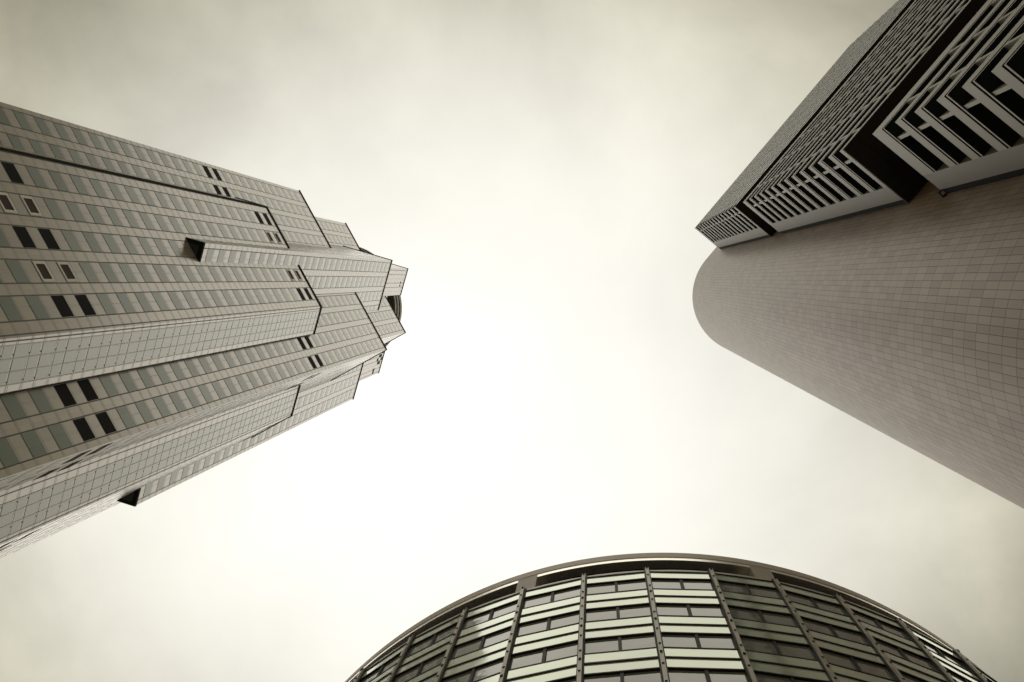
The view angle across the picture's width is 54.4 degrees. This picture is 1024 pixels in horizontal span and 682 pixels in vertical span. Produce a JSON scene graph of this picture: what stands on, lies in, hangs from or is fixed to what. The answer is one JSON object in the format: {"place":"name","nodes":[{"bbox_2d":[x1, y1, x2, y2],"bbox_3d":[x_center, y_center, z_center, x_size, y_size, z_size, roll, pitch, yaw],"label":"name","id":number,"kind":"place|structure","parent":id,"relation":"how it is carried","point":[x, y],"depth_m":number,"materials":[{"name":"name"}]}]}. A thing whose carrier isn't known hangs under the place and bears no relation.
{"place":"outdoors","nodes":[
{"label":"outdoors","id":0,"kind":"place"},
{"bbox_2d":[0,102,408,559],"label":"skyscraper","id":1,"kind":"structure","parent":0,"point":[168,320],"depth_m":110.07,"materials":[{"name":"concrete"}]},
{"bbox_2d":[0,228,10,246],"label":"window","id":2,"kind":"structure","parent":1,"relation":"in","point":[3,241],"depth_m":82.39,"materials":[{"name":"grey glass"}]},
{"bbox_2d":[0,475,15,483],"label":"window","id":3,"kind":"structure","parent":1,"relation":"in","point":[2,481],"depth_m":75.26,"materials":[{"name":"grey glass"}]},
{"bbox_2d":[0,192,17,213],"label":"framed window","id":4,"kind":"structure","parent":1,"relation":"in","point":[7,205],"depth_m":85.81,"materials":[{"name":"metal"}]},
{"bbox_2d":[0,438,18,466],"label":"window","id":5,"kind":"structure","parent":1,"relation":"in","point":[7,455],"depth_m":74.97,"materials":[{"name":"grey glass"}]},
{"bbox_2d":[0,297,22,320],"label":"window","id":6,"kind":"structure","parent":1,"relation":"in","point":[9,307],"depth_m":78.12,"materials":[{"name":"grey glass"}]},
{"bbox_2d":[0,393,25,418],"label":"window","id":7,"kind":"structure","parent":1,"relation":"in","point":[12,404],"depth_m":78.57,"materials":[{"name":"grey glass"}]},
{"bbox_2d":[5,260,29,281],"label":"window","id":8,"kind":"structure","parent":1,"relation":"in","point":[15,267],"depth_m":81.89,"materials":[{"name":"grey glass"}]},
{"bbox_2d":[7,476,34,489],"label":"window","id":9,"kind":"structure","parent":1,"relation":"in","point":[26,480],"depth_m":82.91,"materials":[{"name":"grey glass"}]},
{"bbox_2d":[9,466,42,482],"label":"window","id":10,"kind":"structure","parent":1,"relation":"in","point":[31,471],"depth_m":78.73,"materials":[{"name":"grey glass"}]},
{"bbox_2d":[19,195,41,215],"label":"framed window","id":11,"kind":"structure","parent":1,"relation":"in","point":[28,201],"depth_m":89.50,"materials":[{"name":"metal"}]},
{"bbox_2d":[21,430,46,456],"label":"window","id":12,"kind":"structure","parent":1,"relation":"in","point":[32,440],"depth_m":78.62,"materials":[{"name":"grey glass"}]},
{"bbox_2d":[26,166,47,187],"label":"window","id":13,"kind":"structure","parent":1,"relation":"in","point":[38,180],"depth_m":93.28,"materials":[{"name":"grey glass"}]},
{"bbox_2d":[25,296,49,318],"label":"window","id":14,"kind":"structure","parent":1,"relation":"in","point":[35,303],"depth_m":81.92,"materials":[{"name":"grey glass"}]},
{"bbox_2d":[28,388,52,412],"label":"window","id":15,"kind":"structure","parent":1,"relation":"in","point":[39,398],"depth_m":82.41,"materials":[{"name":"grey glass"}]},
{"bbox_2d":[32,261,55,281],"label":"framed window","id":16,"kind":"structure","parent":1,"relation":"in","point":[41,267],"depth_m":85.76,"materials":[{"name":"metal"}]},
{"bbox_2d":[37,458,67,472],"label":"window","id":17,"kind":"structure","parent":1,"relation":"in","point":[57,462],"depth_m":82.58,"materials":[{"name":"grey glass"}]},
{"bbox_2d":[43,198,64,218],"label":"window","id":18,"kind":"structure","parent":1,"relation":"in","point":[54,209],"depth_m":93.33,"materials":[{"name":"grey glass"}]},
{"bbox_2d":[48,423,71,448],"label":"window","id":19,"kind":"structure","parent":1,"relation":"in","point":[57,430],"depth_m":82.46,"materials":[{"name":"grey glass"}]},
{"bbox_2d":[56,262,78,281],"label":"framed window","id":20,"kind":"structure","parent":1,"relation":"in","point":[65,268],"depth_m":89.60,"materials":[{"name":"metal"}]},
{"bbox_2d":[61,230,81,250],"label":"window","id":21,"kind":"structure","parent":1,"relation":"in","point":[70,238],"depth_m":93.38,"materials":[{"name":"grey glass"}]},
{"bbox_2d":[79,262,98,281],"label":"window","id":22,"kind":"structure","parent":1,"relation":"in","point":[87,269],"depth_m":93.42,"materials":[{"name":"grey glass"}]},
{"bbox_2d":[96,294,115,313],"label":"window","id":23,"kind":"structure","parent":1,"relation":"in","point":[107,305],"depth_m":93.46,"materials":[{"name":"grey glass"}]},
{"bbox_2d":[0,107,399,558],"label":"small windows","id":24,"kind":"structure","parent":1,"relation":"in","point":[106,380],"depth_m":124.68,"materials":[{"name":"grey glass"}]},
{"bbox_2d":[265,231,274,242],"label":"framed window","id":25,"kind":"structure","parent":1,"relation":"in","point":[268,234],"depth_m":154.81,"materials":[{"name":"metal"}]},
{"bbox_2d":[273,232,282,243],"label":"framed window","id":26,"kind":"structure","parent":1,"relation":"in","point":[275,233],"depth_m":158.71,"materials":[{"name":"metal"}]},
{"bbox_2d":[286,269,295,280],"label":"framed window","id":27,"kind":"structure","parent":1,"relation":"in","point":[291,276],"depth_m":154.92,"materials":[{"name":"metal"}]},
{"bbox_2d":[293,269,302,280],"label":"framed window","id":28,"kind":"structure","parent":1,"relation":"in","point":[296,271],"depth_m":158.69,"materials":[{"name":"metal"}]},
{"bbox_2d":[0,0,1023,681],"label":"sky","id":29,"kind":"structure","parent":0,"point":[543,174],"materials":[{"name":"white"}]},
{"bbox_2d":[345,553,996,681],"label":"round building","id":30,"kind":"structure","parent":0,"point":[662,617],"depth_m":44.73,"materials":[{"name":"grey metal"}]},
{"bbox_2d":[361,669,379,681],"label":"window","id":31,"kind":"structure","parent":30,"relation":"in","point":[374,674],"depth_m":49.99,"materials":[{"name":"grey glass"}]},
{"bbox_2d":[380,655,399,673],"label":"window","id":32,"kind":"structure","parent":30,"relation":"in","point":[391,663],"depth_m":49.73,"materials":[{"name":"grey glass"}]},
{"bbox_2d":[394,666,419,681],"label":"window","id":33,"kind":"structure","parent":30,"relation":"in","point":[412,673],"depth_m":45.84,"materials":[{"name":"grey glass"}]},
{"bbox_2d":[408,637,432,655],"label":"window","id":34,"kind":"structure","parent":30,"relation":"in","point":[426,643],"depth_m":49.50,"materials":[{"name":"grey glass"}]},
{"bbox_2d":[420,653,444,673],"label":"window","id":35,"kind":"structure","parent":30,"relation":"in","point":[439,659],"depth_m":45.59,"materials":[{"name":"grey glass"}]},
{"bbox_2d":[434,625,456,642],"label":"window","id":36,"kind":"structure","parent":30,"relation":"in","point":[451,630],"depth_m":49.36,"materials":[{"name":"grey glass"}]},
{"bbox_2d":[443,671,470,681],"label":"window","id":37,"kind":"structure","parent":30,"relation":"in","point":[464,677],"depth_m":41.90,"materials":[{"name":"grey glass"}]},
{"bbox_2d":[452,639,481,657],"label":"window","id":38,"kind":"structure","parent":30,"relation":"in","point":[472,646],"depth_m":45.38,"materials":[{"name":"grey glass"}]},
{"bbox_2d":[463,612,489,628],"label":"window","id":39,"kind":"structure","parent":30,"relation":"in","point":[484,617],"depth_m":49.17,"materials":[{"name":"grey glass"}]},
{"bbox_2d":[472,660,502,681],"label":"window","id":40,"kind":"structure","parent":30,"relation":"in","point":[491,669],"depth_m":41.44,"materials":[{"name":"grey glass"}]},
{"bbox_2d":[483,629,510,646],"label":"window","id":41,"kind":"structure","parent":30,"relation":"in","point":[503,635],"depth_m":45.23,"materials":[{"name":"grey glass"}]},
{"bbox_2d":[492,602,517,617],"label":"window","id":42,"kind":"structure","parent":30,"relation":"in","point":[512,607],"depth_m":49.01,"materials":[{"name":"grey glass"}]},
{"bbox_2d":[510,650,542,668],"bbox_3d":[0.621,13.263,41.153,1.364,1.590,0.100,-14,-88,6],"label":"window","id":43,"kind":"structure","parent":30,"relation":"in","point":[535,657],"depth_m":41.27,"materials":[{"name":"grey glass"}]},
{"bbox_2d":[517,620,546,635],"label":"window","id":44,"kind":"structure","parent":30,"relation":"in","point":[541,625],"depth_m":45.05,"materials":[{"name":"grey glass"}]},
{"bbox_2d":[523,594,550,607],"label":"window","id":45,"kind":"structure","parent":30,"relation":"in","point":[545,598],"depth_m":48.83,"materials":[{"name":"grey glass"}]},
{"bbox_2d":[545,643,577,660],"bbox_3d":[2.073,12.900,41.007,1.364,1.590,0.100,-14,-88,6],"label":"window","id":46,"kind":"structure","parent":30,"relation":"in","point":[571,649],"depth_m":41.13,"materials":[{"name":"grey glass"}]},
{"bbox_2d":[550,613,578,628],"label":"window","id":47,"kind":"structure","parent":30,"relation":"in","point":[573,618],"depth_m":44.90,"materials":[{"name":"grey glass"}]},
{"bbox_2d":[554,587,580,600],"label":"window","id":48,"kind":"structure","parent":30,"relation":"in","point":[572,592],"depth_m":48.69,"materials":[{"name":"grey glass"}]},
{"bbox_2d":[587,583,614,593],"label":"window","id":49,"kind":"structure","parent":30,"relation":"in","point":[603,588],"depth_m":48.51,"materials":[{"name":"grey glass"}]},
{"bbox_2d":[586,609,616,620],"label":"window","id":50,"kind":"structure","parent":30,"relation":"in","point":[608,613],"depth_m":44.74,"materials":[{"name":"grey glass"}]},
{"bbox_2d":[585,638,618,652],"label":"window","id":51,"kind":"structure","parent":30,"relation":"in","point":[608,644],"depth_m":40.96,"materials":[{"name":"grey glass"}]},
{"bbox_2d":[563,671,661,681],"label":"small windows","id":52,"kind":"structure","parent":30,"relation":"in","point":[651,676],"depth_m":37.43,"materials":[{"name":"grey glass"}]},
{"bbox_2d":[618,580,645,590],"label":"window","id":53,"kind":"structure","parent":30,"relation":"in","point":[633,585],"depth_m":48.37,"materials":[{"name":"grey glass"}]},
{"bbox_2d":[619,605,650,617],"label":"window","id":54,"kind":"structure","parent":30,"relation":"in","point":[639,610],"depth_m":44.60,"materials":[{"name":"grey glass"}]},
{"bbox_2d":[621,635,655,649],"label":"window","id":55,"kind":"structure","parent":30,"relation":"in","point":[640,641],"depth_m":40.82,"materials":[{"name":"grey glass"}]},
{"bbox_2d":[652,580,681,588],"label":"window","id":56,"kind":"structure","parent":30,"relation":"in","point":[671,584],"depth_m":48.23,"materials":[{"name":"grey glass"}]},
{"bbox_2d":[656,605,688,615],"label":"window","id":57,"kind":"structure","parent":30,"relation":"in","point":[661,609],"depth_m":44.44,"materials":[{"name":"grey glass"}]},
{"bbox_2d":[662,635,696,646],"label":"window","id":58,"kind":"structure","parent":30,"relation":"in","point":[668,640],"depth_m":40.63,"materials":[{"name":"grey glass"}]},
{"bbox_2d":[668,670,706,681],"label":"window","id":59,"kind":"structure","parent":30,"relation":"in","point":[675,676],"depth_m":37.05,"materials":[{"name":"grey glass"}]},
{"bbox_2d":[683,581,712,588],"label":"window","id":60,"kind":"structure","parent":30,"relation":"in","point":[687,584],"depth_m":48.12,"materials":[{"name":"grey glass"}]},
{"bbox_2d":[690,606,722,615],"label":"window","id":61,"kind":"structure","parent":30,"relation":"in","point":[696,610],"depth_m":44.29,"materials":[{"name":"grey glass"}]},
{"bbox_2d":[699,636,734,647],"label":"window","id":62,"kind":"structure","parent":30,"relation":"in","point":[706,641],"depth_m":40.51,"materials":[{"name":"grey glass"}]},
{"bbox_2d":[709,671,747,681],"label":"window","id":63,"kind":"structure","parent":30,"relation":"in","point":[715,676],"depth_m":36.95,"materials":[{"name":"grey glass"}]},
{"bbox_2d":[718,582,747,593],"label":"window","id":64,"kind":"structure","parent":30,"relation":"in","point":[724,586],"depth_m":47.97,"materials":[{"name":"grey glass"}]},
{"bbox_2d":[728,607,760,620],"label":"window","id":65,"kind":"structure","parent":30,"relation":"in","point":[737,613],"depth_m":44.21,"materials":[{"name":"grey glass"}]},
{"bbox_2d":[740,637,776,653],"bbox_3d":[9.963,12.423,40.305,1.364,1.590,0.100,7,-86,4],"label":"window","id":66,"kind":"structure","parent":30,"relation":"in","point":[749,644],"depth_m":40.41,"materials":[{"name":"grey glass"}]},
{"bbox_2d":[749,586,779,597],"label":"window","id":67,"kind":"structure","parent":30,"relation":"in","point":[755,591],"depth_m":47.88,"materials":[{"name":"grey glass"}]},
{"bbox_2d":[755,674,790,681],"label":"window","id":68,"kind":"structure","parent":30,"relation":"in","point":[760,678],"depth_m":37.05,"materials":[{"name":"grey glass"}]},
{"bbox_2d":[761,612,795,625],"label":"window","id":69,"kind":"structure","parent":30,"relation":"in","point":[772,618],"depth_m":44.09,"materials":[{"name":"grey glass"}]},
{"bbox_2d":[777,643,815,659],"bbox_3d":[11.451,12.609,40.190,1.364,1.590,0.100,7,-86,4],"label":"window","id":70,"kind":"structure","parent":30,"relation":"in","point":[786,649],"depth_m":40.31,"materials":[{"name":"grey glass"}]},
{"bbox_2d":[786,593,814,606],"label":"window","id":71,"kind":"structure","parent":30,"relation":"in","point":[795,598],"depth_m":47.76,"materials":[{"name":"grey glass"}]},
{"bbox_2d":[802,619,833,635],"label":"window","id":72,"kind":"structure","parent":30,"relation":"in","point":[811,625],"depth_m":43.98,"materials":[{"name":"grey glass"}]},
{"bbox_2d":[814,600,845,614],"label":"window","id":73,"kind":"structure","parent":30,"relation":"in","point":[822,605],"depth_m":47.67,"materials":[{"name":"grey glass"}]},
{"bbox_2d":[821,650,856,669],"bbox_3d":[13.070,12.914,40.071,1.364,1.590,0.100,14,-85,4],"label":"window","id":74,"kind":"structure","parent":30,"relation":"in","point":[840,660],"depth_m":40.20,"materials":[{"name":"grey glass"}]},
{"bbox_2d":[833,627,867,644],"bbox_3d":[14.846,13.049,43.734,1.364,1.590,0.100,14,-85,4],"label":"window","id":75,"kind":"structure","parent":30,"relation":"in","point":[848,635],"depth_m":43.89,"materials":[{"name":"grey glass"}]},
{"bbox_2d":[854,612,879,627],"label":"window","id":76,"kind":"structure","parent":30,"relation":"in","point":[860,617],"depth_m":47.57,"materials":[{"name":"grey glass"}]},
{"bbox_2d":[854,659,893,679],"bbox_3d":[14.525,13.282,39.969,1.364,1.590,0.100,14,-85,4],"label":"window","id":77,"kind":"structure","parent":30,"relation":"in","point":[866,667],"depth_m":40.09,"materials":[{"name":"grey glass"}]},
{"bbox_2d":[875,640,903,657],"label":"window","id":78,"kind":"structure","parent":30,"relation":"in","point":[883,646],"depth_m":43.80,"materials":[{"name":"grey glass"}]},
{"bbox_2d":[879,622,909,639],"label":"window","id":79,"kind":"structure","parent":30,"relation":"in","point":[886,627],"depth_m":47.53,"materials":[{"name":"grey glass"}]},
{"bbox_2d":[901,674,921,681],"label":"window","id":80,"kind":"structure","parent":30,"relation":"in","point":[909,679],"depth_m":40.39,"materials":[{"name":"grey glass"}]},
{"bbox_2d":[903,651,937,671],"bbox_3d":[17.817,14.094,43.545,1.364,1.590,0.100,21,-85,3],"label":"window","id":81,"kind":"structure","parent":30,"relation":"in","point":[911,657],"depth_m":43.72,"materials":[{"name":"grey glass"}]},
{"bbox_2d":[920,640,939,654],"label":"window","id":82,"kind":"structure","parent":30,"relation":"in","point":[928,646],"depth_m":47.50,"materials":[{"name":"grey glass"}]},
{"bbox_2d":[940,651,967,669],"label":"window","id":83,"kind":"structure","parent":30,"relation":"in","point":[948,657],"depth_m":47.45,"materials":[{"name":"grey glass"}]},
{"bbox_2d":[948,671,964,681],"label":"window","id":84,"kind":"structure","parent":30,"relation":"in","point":[957,678],"depth_m":43.86,"materials":[{"name":"grey glass"}]},
{"bbox_2d":[692,0,1023,508],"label":"office tower","id":85,"kind":"structure","parent":0,"point":[860,225],"depth_m":74.54,"materials":[{"name":"grey concrete"}]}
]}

